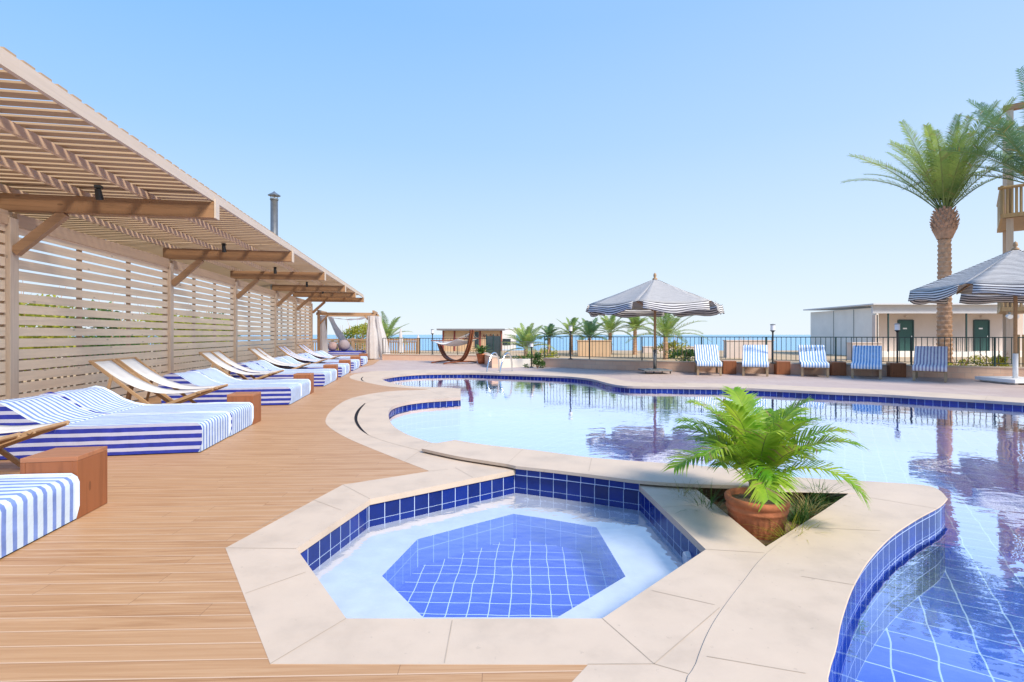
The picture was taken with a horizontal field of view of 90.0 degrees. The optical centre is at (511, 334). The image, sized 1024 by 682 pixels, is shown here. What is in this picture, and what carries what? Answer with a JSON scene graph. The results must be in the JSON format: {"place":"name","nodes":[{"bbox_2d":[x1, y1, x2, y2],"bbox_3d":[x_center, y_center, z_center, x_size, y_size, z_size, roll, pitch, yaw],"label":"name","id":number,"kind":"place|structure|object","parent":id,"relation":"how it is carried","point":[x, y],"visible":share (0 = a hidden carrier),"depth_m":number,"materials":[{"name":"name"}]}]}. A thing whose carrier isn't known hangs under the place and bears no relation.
{"place":"outdoors","nodes":[
{"label":"outdoors","id":0,"kind":"place"},
{"bbox_2d":[0,360,586,681],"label":"pool deck","id":1,"kind":"structure","parent":0,"point":[133,578],"depth_m":3.06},
{"bbox_2d":[0,432,21,443],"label":"deck chair","id":2,"kind":"object","parent":1,"relation":"on","point":[5,438],"visible":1,"depth_m":4.71,"materials":[{"name":"brown wood"}]},
{"bbox_2d":[0,420,69,466],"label":"deck chair","id":3,"kind":"object","parent":1,"relation":"on","point":[31,431],"visible":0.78,"depth_m":5.28,"materials":[{"name":"white wood"}]},
{"bbox_2d":[0,473,79,557],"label":"daybed","id":4,"kind":"object","parent":1,"relation":"on","point":[33,507],"visible":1,"depth_m":3.53,"materials":[{"name":"fabric"}]},
{"bbox_2d":[20,446,106,518],"bbox_3d":[-3.516,1.162,4.037,0.380,0.474,0.380,0,0,-10],"label":"side table","id":5,"kind":"object","parent":1,"relation":"on","point":[87,466],"visible":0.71,"depth_m":3.98,"materials":[{"name":"brown wood"}]},
{"bbox_2d":[0,394,230,458],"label":"daybed","id":6,"kind":"object","parent":1,"relation":"on","point":[137,433],"visible":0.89,"depth_m":6.00,"materials":[{"name":"fabric"}]},
{"bbox_2d":[40,386,253,435],"bbox_3d":[-5.104,1.064,7.258,2.404,0.652,0.957,0,0,-11],"label":"daybed","id":7,"kind":"object","parent":1,"relation":"on","point":[99,399],"visible":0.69,"depth_m":7.27,"materials":[{"name":"fabric"}]},
{"bbox_2d":[88,359,212,403],"bbox_3d":[-5.867,0.902,8.403,1.587,1.004,0.644,0,0,-10],"label":"deck chair","id":8,"kind":"object","parent":1,"relation":"on","point":[111,369],"visible":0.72,"depth_m":8.29,"materials":[{"name":"fabric"}]},
{"bbox_2d":[19,342,298,395],"bbox_3d":[-9.465,0.830,17.615,0.059,1.160,21.600,0,0,-10],"label":"picket fence","id":9,"kind":"object","parent":1,"relation":"on","point":[121,353],"depth_m":10.08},
{"bbox_2d":[115,357,227,403],"bbox_3d":[-5.991,0.902,9.092,1.587,1.004,0.644,0,0,-10],"label":"deck chair","id":10,"kind":"object","parent":1,"relation":"on","point":[137,367],"visible":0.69,"depth_m":9.02,"materials":[{"name":"fabric"}]},
{"bbox_2d":[0,46,363,400],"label":"pergola","id":11,"kind":"object","parent":1,"relation":"on","point":[167,217],"visible":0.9,"depth_m":8.84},
{"bbox_2d":[94,185,103,199],"bbox_3d":[-6.019,-2.062,7.462,0.098,0.216,0.135,0,0,-10],"label":"spotlight","id":12,"kind":"object","parent":11,"relation":"attached to","point":[98,192],"visible":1,"depth_m":7.43,"materials":[{"name":"black metal"}]},
{"bbox_2d":[158,371,301,404],"bbox_3d":[-5.666,1.064,10.447,2.404,0.652,0.957,0,0,-10],"label":"daybed","id":13,"kind":"object","parent":1,"relation":"on","point":[280,393],"visible":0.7,"depth_m":10.12,"materials":[{"name":"fabric"}]},
{"bbox_2d":[198,351,277,379],"bbox_3d":[-6.556,0.902,12.323,1.587,1.004,0.644,0,0,-8],"label":"deck chair","id":14,"kind":"object","parent":1,"relation":"on","point":[215,360],"visible":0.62,"depth_m":12.21,"materials":[{"name":"fabric"}]},
{"bbox_2d":[227,391,260,424],"bbox_3d":[-4.240,1.162,8.113,0.380,0.474,0.380,0,0,-9],"label":"side table","id":15,"kind":"object","parent":1,"relation":"on","point":[254,398],"visible":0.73,"depth_m":8.02,"materials":[{"name":"brown wood"}]},
{"bbox_2d":[212,350,283,379],"bbox_3d":[-6.689,0.902,12.989,1.587,1.004,0.644,0,0,-11],"label":"deck chair","id":16,"kind":"object","parent":1,"relation":"on","point":[224,357],"visible":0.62,"depth_m":12.97,"materials":[{"name":"fabric"}]},
{"bbox_2d":[186,368,310,397],"bbox_3d":[-5.841,1.064,11.382,2.404,0.652,0.957,0,0,-10],"label":"daybed","id":17,"kind":"object","parent":1,"relation":"on","point":[219,376],"visible":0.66,"depth_m":11.47,"materials":[{"name":"fabric"}]},
{"bbox_2d":[248,348,307,368],"bbox_3d":[-7.163,0.902,15.719,1.587,1.004,0.644,0,0,-9],"label":"deck chair","id":18,"kind":"object","parent":1,"relation":"on","point":[258,354],"visible":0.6,"depth_m":15.59,"materials":[{"name":"fabric"}]},
{"bbox_2d":[230,362,330,385],"bbox_3d":[-6.317,1.064,14.105,2.404,0.652,0.957,0,0,-9],"label":"daybed","id":19,"kind":"object","parent":1,"relation":"on","point":[322,378],"visible":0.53,"depth_m":13.80,"materials":[{"name":"fabric"}]},
{"bbox_2d":[255,347,310,367],"bbox_3d":[-7.272,0.902,16.257,1.587,1.004,0.644,0,0,-12],"label":"deck chair","id":20,"kind":"object","parent":1,"relation":"on","point":[269,356],"visible":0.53,"depth_m":16.19,"materials":[{"name":"fabric"}]},
{"bbox_2d":[248,360,336,381],"bbox_3d":[-6.480,1.064,15.034,2.404,0.652,0.957,0,0,-10],"label":"daybed","id":21,"kind":"object","parent":1,"relation":"on","point":[267,365],"visible":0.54,"depth_m":15.12,"materials":[{"name":"fabric"}]},
{"bbox_2d":[276,345,324,363],"bbox_3d":[-7.702,0.902,18.721,1.587,1.004,0.644,0,0,-10],"label":"deck chair","id":22,"kind":"object","parent":1,"relation":"on","point":[286,352],"visible":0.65,"depth_m":18.58,"materials":[{"name":"fabric"}]},
{"bbox_2d":[293,373,313,393],"bbox_3d":[-4.972,1.162,12.229,0.380,0.474,0.380,0,0,-10],"label":"side table","id":23,"kind":"object","parent":1,"relation":"on","point":[310,376],"visible":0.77,"depth_m":12.08,"materials":[{"name":"brown wood"}]},
{"bbox_2d":[281,345,327,363],"bbox_3d":[-7.801,0.902,19.262,1.587,1.004,0.644,0,0,-11],"label":"deck chair","id":24,"kind":"object","parent":1,"relation":"on","point":[285,347],"visible":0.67,"depth_m":19.21,"materials":[{"name":"fabric"}]},
{"bbox_2d":[266,357,345,376],"bbox_3d":[-6.842,1.064,17.028,2.404,0.652,0.957,0,0,-11],"label":"daybed","id":25,"kind":"object","parent":1,"relation":"on","point":[341,370],"visible":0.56,"depth_m":16.78,"materials":[{"name":"fabric"}]},
{"bbox_2d":[275,356,349,374],"bbox_3d":[-7.016,1.064,17.971,2.404,0.652,0.957,0,0,-11],"label":"daybed","id":26,"kind":"object","parent":1,"relation":"on","point":[294,361],"visible":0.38,"depth_m":18.14,"materials":[{"name":"fabric"}]},
{"bbox_2d":[291,354,356,370],"bbox_3d":[-7.391,1.064,20.082,2.404,0.652,0.957,0,0,-11],"label":"daybed","id":27,"kind":"object","parent":1,"relation":"on","point":[353,364],"visible":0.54,"depth_m":19.82,"materials":[{"name":"fabric"}]},
{"bbox_2d":[299,353,359,368],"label":"daybed","id":28,"kind":"object","parent":1,"relation":"on","point":[308,355],"visible":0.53,"depth_m":21.09,"materials":[{"name":"fabric"}]},
{"bbox_2d":[309,351,365,365],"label":"daybed","id":29,"kind":"object","parent":1,"relation":"on","point":[363,360],"visible":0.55,"depth_m":23.06,"materials":[{"name":"fabric"}]},
{"bbox_2d":[37,335,810,349],"bbox_3d":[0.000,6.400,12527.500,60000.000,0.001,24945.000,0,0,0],"label":"sea","id":30,"kind":"structure","parent":0,"point":[558,343],"depth_m":555.44,"materials":[{"name":"liquid"}]},
{"bbox_2d":[300,475,700,617],"bbox_3d":[-0.073,1.655,3.914,2.712,0.430,2.813,0,0,0],"label":"tub basin","id":31,"kind":"object","parent":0,"point":[454,552],"visible":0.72,"depth_m":4.08,"materials":[{"name":"blue tile"}]},
{"bbox_2d":[516,469,639,491],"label":"tub wall tiles","id":32,"kind":"object","parent":31,"relation":"attached to","point":[581,480],"visible":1,"depth_m":5.02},
{"bbox_2d":[682,551,691,563],"bbox_3d":[1.254,1.600,3.654,0.042,0.110,0.110,0,0,-3],"label":"pool light","id":33,"kind":"object","parent":31,"relation":"attached to","point":[686,556],"visible":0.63,"depth_m":3.64,"materials":[{"name":"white paint"}]},
{"bbox_2d":[0,0,1023,334],"label":"sky","id":34,"kind":"structure","parent":0,"point":[456,164],"materials":[{"name":"blue"}]},
{"bbox_2d":[23,350,1021,395],"bbox_3d":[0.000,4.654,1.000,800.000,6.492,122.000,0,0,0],"label":"ground","id":35,"kind":"structure","parent":0,"point":[790,355],"depth_m":32.42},
{"bbox_2d":[19,315,42,348],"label":"shrub","id":36,"kind":"object","parent":35,"relation":"on","point":[30,326],"visible":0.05,"depth_m":15.74,"materials":[{"name":"green plant"}]},
{"bbox_2d":[19,286,95,370],"bbox_3d":[-16.662,-0.128,17.599,3.653,3.350,5.191,0,0,0],"label":"shrub","id":37,"kind":"object","parent":35,"relation":"on","point":[36,315],"visible":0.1,"depth_m":17.26,"materials":[{"name":"green plant"}]},
{"bbox_2d":[60,289,140,366],"bbox_3d":[-16.858,-0.113,21.058,2.278,3.378,4.977,0,0,-15],"label":"shrub","id":38,"kind":"object","parent":35,"relation":"on","point":[102,328],"visible":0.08,"depth_m":20.85,"materials":[{"name":"green plant"}]},
{"bbox_2d":[113,296,191,359],"bbox_3d":[-17.974,-0.089,25.415,2.359,3.427,6.678,0,0,0],"label":"shrub","id":39,"kind":"object","parent":35,"relation":"on","point":[156,329],"visible":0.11,"depth_m":25.13,"materials":[{"name":"green plant"}]},
{"bbox_2d":[174,303,229,354],"bbox_3d":[-18.063,-0.171,30.057,3.077,3.263,5.227,0,0,0],"label":"shrub","id":40,"kind":"object","parent":35,"relation":"on","point":[204,329],"visible":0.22,"depth_m":29.22,"materials":[{"name":"green plant"}]},
{"bbox_2d":[268,191,280,355],"bbox_3d":[-10.450,-2.430,22.500,0.520,7.760,0.520,0,0,0],"label":"chimney","id":41,"kind":"object","parent":35,"relation":"on","point":[274,215],"visible":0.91,"depth_m":22.39,"materials":[{"name":"grey metal"}]},
{"bbox_2d":[286,338,418,356],"bbox_3d":[-10.255,0.830,32.993,8.700,1.240,0.170,0,0,3],"label":"metal railing","id":42,"kind":"object","parent":35,"relation":"on","point":[352,341],"visible":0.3,"depth_m":32.84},
{"bbox_2d":[343,317,367,349],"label":"shrub","id":43,"kind":"object","parent":35,"relation":"on","point":[361,330],"visible":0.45,"depth_m":35.28,"materials":[{"name":"green plant"}]},
{"bbox_2d":[359,311,410,349],"bbox_3d":[-8.934,-0.109,36.789,3.793,3.119,3.909,0,0,41],"label":"palm tree","id":44,"kind":"object","parent":35,"relation":"on","point":[389,331],"visible":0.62,"depth_m":36.69,"materials":[{"name":"green plant"}]},
{"bbox_2d":[382,354,477,360],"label":"stone wall","id":45,"kind":"structure","parent":35,"relation":"on","point":[431,357],"depth_m":27.81,"materials":[{"name":"stone"}]},
{"bbox_2d":[382,338,486,354],"bbox_3d":[-4.287,0.642,27.851,6.039,0.915,0.051,0,0,13],"label":"metal railing","id":46,"kind":"object","parent":45,"relation":"on","point":[419,345],"visible":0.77,"depth_m":28.05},
{"bbox_2d":[437,329,504,350],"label":"snack hut","id":47,"kind":"object","parent":35,"relation":"on","point":[460,333],"visible":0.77,"depth_m":45.00,"materials":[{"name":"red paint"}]},
{"bbox_2d":[486,334,500,358],"bbox_3d":[-1.000,0.700,27.490,0.805,1.450,0.070,0,0,0],"label":"door","id":48,"kind":"structure","parent":35,"relation":"on","point":[493,342],"depth_m":27.48,"materials":[{"name":"green metal"}]},
{"bbox_2d":[502,329,515,349],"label":"white house","id":49,"kind":"structure","parent":35,"relation":"on","point":[506,337],"depth_m":49.00,"materials":[{"name":"paint"}]},
{"bbox_2d":[499,359,529,367],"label":"garden wall","id":50,"kind":"structure","parent":35,"relation":"on","point":[515,363],"depth_m":22.45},
{"bbox_2d":[501,341,535,359],"bbox_3d":[0.657,0.917,28.659,0.572,1.065,3.695,0,0,-35],"label":"garden railing","id":51,"kind":"object","parent":35,"relation":"on","point":[523,347],"visible":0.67,"depth_m":29.10,"materials":[{"name":"grey metal"}]},
{"bbox_2d":[502,323,554,354],"bbox_3d":[0.959,0.367,32.993,3.883,2.324,3.675,0,0,0],"label":"palm tree","id":52,"kind":"object","parent":35,"relation":"on","point":[527,333],"visible":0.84,"depth_m":32.66,"materials":[{"name":"green plant"}]},
{"bbox_2d":[535,323,561,352],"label":"palm tree","id":53,"kind":"object","parent":35,"relation":"on","point":[549,331],"visible":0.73,"depth_m":39.73,"materials":[{"name":"green plant"}]},
{"bbox_2d":[540,344,559,360],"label":"shrub","id":54,"kind":"object","parent":35,"relation":"on","point":[552,352],"visible":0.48,"depth_m":25.01,"materials":[{"name":"green plant"}]},
{"bbox_2d":[551,317,584,353],"bbox_3d":[4.425,0.060,38.005,2.978,2.780,3.063,0,0,-27],"label":"palm tree","id":55,"kind":"object","parent":35,"relation":"on","point":[574,321],"visible":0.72,"depth_m":37.86,"materials":[{"name":"green plant"}]},
{"bbox_2d":[568,317,612,344],"bbox_3d":[5.320,0.103,35.920,3.629,2.695,3.561,0,0,0],"label":"palm tree","id":56,"kind":"object","parent":35,"relation":"on","point":[590,328],"visible":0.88,"depth_m":35.69,"materials":[{"name":"green plant"}]},
{"bbox_2d":[577,340,611,355],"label":"garden wall","id":57,"kind":"structure","parent":35,"relation":"on","point":[606,347],"depth_m":34.00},
{"bbox_2d":[594,315,630,353],"bbox_3d":[7.360,-0.140,38.099,3.554,3.180,3.514,0,0,-18],"label":"palm tree","id":58,"kind":"object","parent":35,"relation":"on","point":[610,324],"visible":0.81,"depth_m":37.74,"materials":[{"name":"green plant"}]},
{"bbox_2d":[615,316,651,354],"bbox_3d":[8.825,-0.049,36.911,2.689,2.998,2.645,0,0,-25],"label":"palm tree","id":59,"kind":"object","parent":35,"relation":"on","point":[635,322],"visible":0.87,"depth_m":36.85,"materials":[{"name":"green plant"}]},
{"bbox_2d":[626,313,709,357],"bbox_3d":[8.925,-0.345,29.904,5.123,3.589,5.512,0,0,0],"label":"palm tree","id":60,"kind":"object","parent":35,"relation":"on","point":[663,325],"visible":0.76,"depth_m":29.69,"materials":[{"name":"green plant"}]},
{"bbox_2d":[651,336,689,357],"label":"shrub","id":61,"kind":"object","parent":35,"relation":"on","point":[673,344],"visible":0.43,"depth_m":30.88,"materials":[{"name":"green plant"}]},
{"bbox_2d":[664,348,694,360],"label":"shrub","id":62,"kind":"object","parent":35,"relation":"on","point":[685,353],"visible":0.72,"depth_m":26.99,"materials":[{"name":"green plant"}]},
{"bbox_2d":[723,340,774,357],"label":"garden wall","id":63,"kind":"structure","parent":35,"relation":"on","point":[730,348],"depth_m":32.00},
{"bbox_2d":[543,358,1023,377],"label":"stone wall","id":64,"kind":"structure","parent":35,"relation":"on","point":[952,371],"depth_m":18.57,"materials":[{"name":"stone"}]},
{"bbox_2d":[770,324,775,363],"bbox_3d":[9.199,0.320,18.060,0.180,1.400,0.180,0,0,0],"label":"lamp post","id":65,"kind":"object","parent":64,"relation":"on","point":[772,328],"visible":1,"depth_m":18.04,"materials":[{"name":"black metal"}]},
{"bbox_2d":[544,336,1023,366],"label":"metal railing","id":66,"kind":"object","parent":64,"relation":"on","point":[641,349],"visible":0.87,"depth_m":18.19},
{"bbox_2d":[894,323,899,362],"bbox_3d":[12.839,0.320,17.060,0.180,1.400,0.180,0,0,0],"label":"lamp post","id":67,"kind":"object","parent":64,"relation":"on","point":[897,327],"visible":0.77,"depth_m":17.04,"materials":[{"name":"black metal"}]},
{"bbox_2d":[803,303,1023,356],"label":"bungalow","id":68,"kind":"object","parent":35,"relation":"on","point":[912,319],"visible":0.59,"depth_m":34.49,"materials":[{"name":"grey paint"}]},
{"bbox_2d":[897,320,913,350],"bbox_3d":[26.500,0.055,34.450,1.090,2.130,0.080,0,0,0],"label":"door","id":69,"kind":"structure","parent":68,"relation":"in","point":[906,326],"depth_m":34.46,"materials":[{"name":"green paint"}]},
{"bbox_2d":[973,320,989,350],"bbox_3d":[31.600,0.055,34.450,1.090,2.130,0.080,0,0,0],"label":"door","id":70,"kind":"structure","parent":68,"relation":"in","point":[981,328],"depth_m":34.46,"materials":[{"name":"green paint"}]},
{"bbox_2d":[842,96,1022,364],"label":"date palm","id":71,"kind":"object","parent":35,"relation":"on","point":[948,169],"visible":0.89,"depth_m":18.64,"materials":[{"name":"green plant"}]},
{"bbox_2d":[902,65,1023,189],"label":"date palm","id":72,"kind":"object","parent":35,"relation":"on","point":[1016,137],"visible":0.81,"depth_m":17.10,"materials":[{"name":"green plant"}]},
{"bbox_2d":[969,351,1011,366],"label":"shrub","id":73,"kind":"object","parent":35,"relation":"on","point":[1001,360],"visible":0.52,"depth_m":17.92,"materials":[{"name":"green plant"}]},
{"bbox_2d":[424,486,628,507],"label":"tub water","id":74,"kind":"structure","parent":0,"point":[531,489],"depth_m":5.04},
{"bbox_2d":[643,346,718,352],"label":"garden wall","id":75,"kind":"structure","parent":0,"point":[650,349],"depth_m":41.00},
{"bbox_2d":[350,357,1023,397],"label":"patio","id":76,"kind":"structure","parent":0,"point":[970,386],"depth_m":16.06,"materials":[{"name":"stone"}]},
{"bbox_2d":[316,310,389,358],"bbox_3d":[-9.053,0.018,29.791,4.052,2.765,2.702,0,0,-10],"label":"cabana","id":77,"kind":"object","parent":76,"relation":"on","point":[375,334],"visible":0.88,"depth_m":28.77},
{"bbox_2d":[328,350,365,354],"bbox_3d":[-9.610,1.060,29.778,2.100,0.220,1.800,0,0,-10],"label":"cabana mattress","id":78,"kind":"object","parent":77,"relation":"on","point":[352,352],"visible":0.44,"depth_m":28.93,"materials":[{"name":"fabric"}]},
{"bbox_2d":[338,340,349,350],"bbox_3d":[-9.639,0.615,29.366,0.660,0.660,0.660,0,0,0],"label":"cushion","id":79,"kind":"object","parent":78,"relation":"on","point":[343,345],"visible":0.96,"depth_m":29.14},
{"bbox_2d":[431,330,478,363],"bbox_3d":[-2.824,0.583,25.228,1.929,1.634,3.020,0,0,-40],"label":"hammock","id":80,"kind":"object","parent":76,"relation":"on","point":[459,342],"visible":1,"depth_m":24.66,"materials":[{"name":"brown wood"}]},
{"bbox_2d":[469,345,491,363],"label":"potted plant","id":81,"kind":"object","parent":76,"relation":"on","point":[480,350],"visible":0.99,"depth_m":24.73,"materials":[{"name":"green plant"}]},
{"bbox_2d":[484,353,499,367],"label":"stone wall","id":82,"kind":"structure","parent":76,"relation":"on","point":[493,362],"depth_m":21.82,"materials":[{"name":"stone"}]},
{"bbox_2d":[523,350,545,367],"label":"hedge","id":83,"kind":"object","parent":76,"relation":"on","point":[537,359],"visible":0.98,"depth_m":21.53,"materials":[{"name":"green plant"}]},
{"bbox_2d":[585,273,724,373],"bbox_3d":[5.205,-0.431,18.665,5.027,3.658,4.671,0,0,0],"label":"parasol","id":84,"kind":"object","parent":76,"relation":"on","point":[654,297],"visible":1,"depth_m":17.71,"materials":[{"name":"fabric"}]},
{"bbox_2d":[694,345,721,375],"bbox_3d":[7.009,0.887,18.355,0.820,1.026,1.733,0,0,17],"label":"sun lounger","id":85,"kind":"object","parent":76,"relation":"on","point":[706,355],"visible":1,"depth_m":18.52,"materials":[{"name":"fabric"}]},
{"bbox_2d":[721,360,735,373],"bbox_3d":[7.798,1.167,18.428,0.437,0.464,0.437,0,0,12],"label":"side table","id":86,"kind":"object","parent":76,"relation":"on","point":[728,366],"visible":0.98,"depth_m":18.23,"materials":[{"name":"brown wood"}]},
{"bbox_2d":[742,345,768,375],"bbox_3d":[8.552,0.887,18.011,0.820,1.026,1.733,0,0,25],"label":"sun lounger","id":87,"kind":"object","parent":76,"relation":"on","point":[754,356],"visible":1,"depth_m":18.15,"materials":[{"name":"fabric"}]},
{"bbox_2d":[774,361,789,374],"bbox_3d":[9.566,1.167,18.136,0.437,0.464,0.437,0,0,15],"label":"side table","id":88,"kind":"object","parent":76,"relation":"on","point":[782,367],"visible":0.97,"depth_m":17.94,"materials":[{"name":"brown wood"}]},
{"bbox_2d":[798,345,829,376],"bbox_3d":[10.414,0.887,17.711,0.820,1.026,1.733,0,0,27],"label":"sun lounger","id":89,"kind":"object","parent":76,"relation":"on","point":[812,358],"visible":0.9,"depth_m":17.83,"materials":[{"name":"fabric"}]},
{"bbox_2d":[828,361,845,375],"bbox_3d":[11.241,1.167,17.700,0.437,0.464,0.437,0,0,18],"label":"side table","id":90,"kind":"object","parent":76,"relation":"on","point":[837,368],"visible":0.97,"depth_m":17.51,"materials":[{"name":"brown wood"}]},
{"bbox_2d":[851,345,881,378],"bbox_3d":[11.710,0.887,16.904,0.820,1.026,1.733,0,0,36],"label":"sun lounger","id":91,"kind":"object","parent":76,"relation":"on","point":[865,357],"visible":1,"depth_m":17.01,"materials":[{"name":"fabric"}]},
{"bbox_2d":[886,362,905,376],"bbox_3d":[12.794,1.167,17.056,0.437,0.464,0.437,0,0,21],"label":"side table","id":92,"kind":"object","parent":76,"relation":"on","point":[895,369],"visible":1,"depth_m":16.88,"materials":[{"name":"brown wood"}]},
{"bbox_2d":[912,346,947,381],"bbox_3d":[12.971,0.887,15.877,0.820,1.026,1.733,0,0,41],"label":"sun lounger","id":93,"kind":"object","parent":76,"relation":"on","point":[930,358],"visible":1,"depth_m":15.98,"materials":[{"name":"fabric"}]},
{"bbox_2d":[908,241,1023,384],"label":"parasol","id":94,"kind":"object","parent":76,"relation":"on","point":[998,279],"visible":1,"depth_m":14.85,"materials":[{"name":"fabric"}]},
{"bbox_2d":[384,374,1023,681],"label":"pool basin","id":95,"kind":"object","parent":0,"point":[902,629],"visible":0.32,"depth_m":3.38,"materials":[{"name":"blue tile"}]},
{"bbox_2d":[226,370,1023,681],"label":"pool coping","id":96,"kind":"object","parent":95,"relation":"on","point":[288,614],"visible":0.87,"depth_m":2.80,"materials":[{"name":"stone"}]},
{"bbox_2d":[486,352,512,372],"bbox_3d":[-0.474,1.309,19.335,0.720,1.285,0.948,0,0,33],"label":"pool ladder","id":97,"kind":"object","parent":96,"relation":"attached to","point":[499,367],"visible":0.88,"depth_m":19.36,"materials":[{"name":"silver metal"}]},
{"bbox_2d":[247,370,986,673],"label":"coping joints","id":98,"kind":"object","parent":96,"relation":"on","point":[602,618],"visible":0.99,"depth_m":2.41,"materials":[{"name":"tile"}]},
{"bbox_2d":[686,477,947,681],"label":"curved coping","id":99,"kind":"object","parent":96,"relation":"attached to","point":[778,610],"visible":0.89,"depth_m":2.78,"materials":[{"name":"stone"}]},
{"bbox_2d":[387,376,1023,613],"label":"pool water","id":100,"kind":"structure","parent":0,"point":[967,461],"depth_m":7.54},
{"bbox_2d":[697,488,843,545],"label":"planter soil","id":101,"kind":"structure","parent":0,"point":[721,491],"depth_m":4.72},
{"bbox_2d":[671,481,733,514],"bbox_3d":[1.571,1.383,4.151,0.702,0.334,0.740,0,0,39],"label":"grass tuft","id":102,"kind":"object","parent":101,"relation":"on","point":[712,502],"visible":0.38,"depth_m":4.23,"materials":[{"name":"green plant"}]},
{"bbox_2d":[659,385,871,539],"bbox_3d":[1.891,1.044,3.947,1.455,1.211,1.495,0,0,41],"label":"potted palm","id":103,"kind":"object","parent":101,"relation":"on","point":[747,442],"visible":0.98,"depth_m":3.83,"materials":[{"name":"plant"}]},
{"bbox_2d":[746,504,830,544],"bbox_3d":[1.999,1.404,3.674,0.731,0.292,0.593,0,0,31],"label":"grass tuft","id":104,"kind":"object","parent":101,"relation":"on","point":[791,528],"visible":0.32,"depth_m":3.73,"materials":[{"name":"green plant"}]},
{"bbox_2d":[787,493,829,524],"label":"grass tuft","id":105,"kind":"object","parent":101,"relation":"on","point":[805,515],"visible":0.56,"depth_m":4.21,"materials":[{"name":"green plant"}]},
{"bbox_2d":[786,488,841,518],"bbox_3d":[2.522,1.419,4.305,0.610,0.262,0.634,0,0,0],"label":"grass tuft","id":106,"kind":"object","parent":101,"relation":"on","point":[813,507],"visible":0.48,"depth_m":4.33,"materials":[{"name":"green plant"}]},
{"bbox_2d":[791,475,857,510],"bbox_3d":[2.695,1.434,4.550,0.758,0.401,0.761,0,0,26],"label":"grass tuft","id":107,"kind":"object","parent":101,"relation":"on","point":[822,497],"visible":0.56,"depth_m":4.51,"materials":[{"name":"green plant"}]},
{"bbox_2d":[847,342,882,359],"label":"garden wall","id":108,"kind":"structure","parent":0,"point":[858,343],"depth_m":29.00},
{"bbox_2d":[996,102,1023,366],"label":"bamboo tower","id":109,"kind":"structure","parent":0,"point":[1009,221],"depth_m":19.94,"materials":[{"name":"brown wood"}]},
{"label":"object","id":110,"kind":"structure","parent":0,"visible":0},
{"bbox_2d":[422,440,769,488],"bbox_3d":[0.657,1.366,5.446,3.726,0.032,0.854,0,0,25],"label":"raised coping","id":111,"kind":"object","parent":110,"relation":"on","point":[641,472],"visible":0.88,"depth_m":5.24,"materials":[{"name":"stone"}]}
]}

